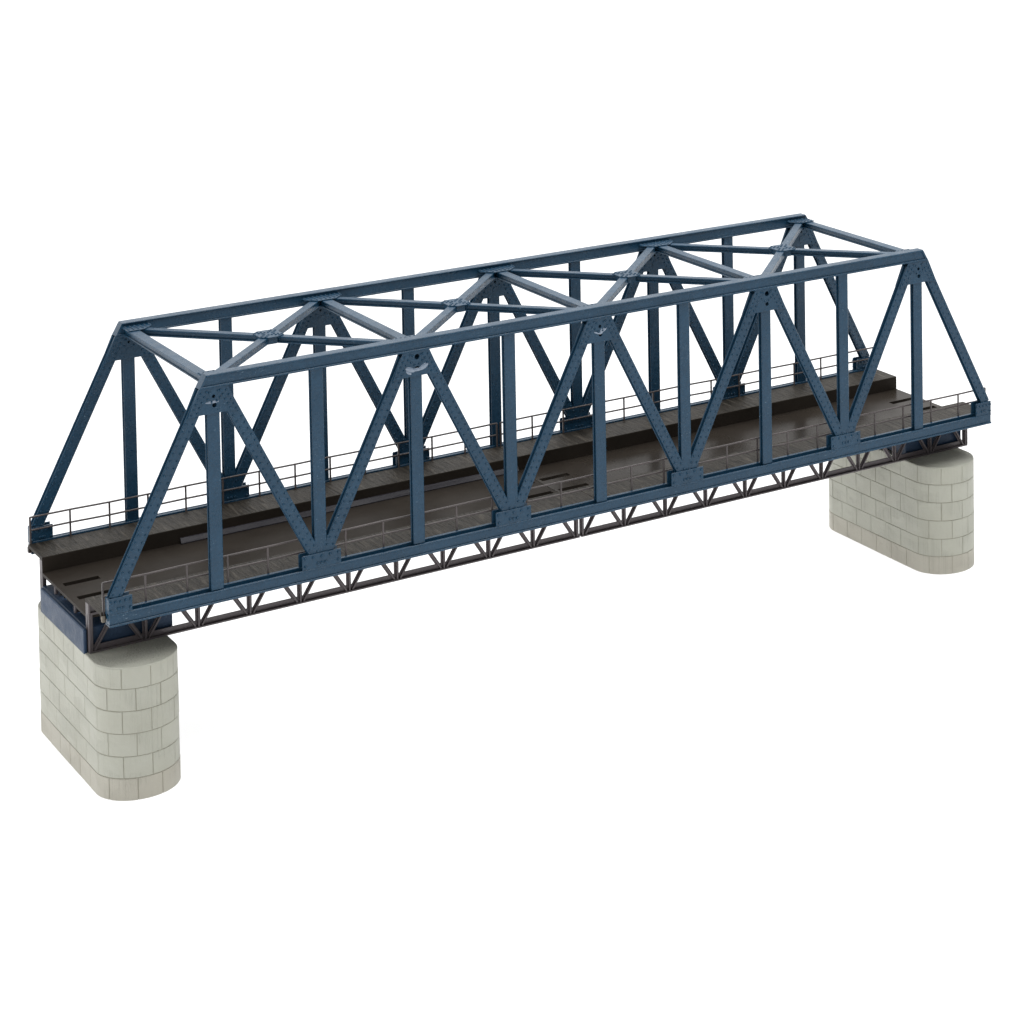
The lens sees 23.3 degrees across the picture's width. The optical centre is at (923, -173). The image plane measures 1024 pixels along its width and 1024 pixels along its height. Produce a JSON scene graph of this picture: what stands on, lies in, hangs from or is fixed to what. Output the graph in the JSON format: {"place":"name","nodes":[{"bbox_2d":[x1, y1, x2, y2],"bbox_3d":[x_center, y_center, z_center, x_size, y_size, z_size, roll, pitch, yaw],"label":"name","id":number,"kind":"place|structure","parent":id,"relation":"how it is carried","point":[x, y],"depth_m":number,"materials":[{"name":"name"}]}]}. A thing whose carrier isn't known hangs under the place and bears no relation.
{"place":"outdoors","nodes":[
{"label":"outdoors","id":0,"kind":"place"},
{"bbox_2d":[38,601,180,800],"bbox_3d":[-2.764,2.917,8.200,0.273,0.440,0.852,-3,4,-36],"label":"bridge pier","id":1,"kind":"structure","parent":0,"point":[110,724],"depth_m":7.90,"materials":[{"name":"grey stone"}]},
{"bbox_2d":[40,584,172,653],"bbox_3d":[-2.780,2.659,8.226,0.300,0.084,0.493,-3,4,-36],"label":"bearing block","id":2,"kind":"structure","parent":1,"relation":"on","point":[57,610],"depth_m":8.08,"materials":[{"name":"blue metal"}]},
{"bbox_2d":[27,213,990,653],"bbox_3d":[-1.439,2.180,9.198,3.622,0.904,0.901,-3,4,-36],"label":"truss bridge","id":3,"kind":"structure","parent":2,"relation":"on","point":[231,539],"depth_m":8.96,"materials":[{"name":"blue metal"}]},
{"bbox_2d":[0,0,1023,1023],"bbox_3d":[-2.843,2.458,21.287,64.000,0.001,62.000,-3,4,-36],"label":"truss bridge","id":4,"kind":"structure","parent":0,"point":[759,759],"depth_m":9.64,"materials":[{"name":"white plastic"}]},
{"bbox_2d":[829,448,973,574],"bbox_3d":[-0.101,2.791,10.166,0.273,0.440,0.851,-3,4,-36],"label":"bridge pier","id":5,"kind":"structure","parent":0,"point":[917,514],"depth_m":9.89,"materials":[{"name":"grey stone"}]},
{"bbox_2d":[887,430,960,453],"bbox_3d":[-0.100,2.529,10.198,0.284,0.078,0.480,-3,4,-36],"label":"bearing block","id":6,"kind":"structure","parent":5,"relation":"on","point":[916,445],"depth_m":10.00,"materials":[{"name":"blue metal"}]}
]}

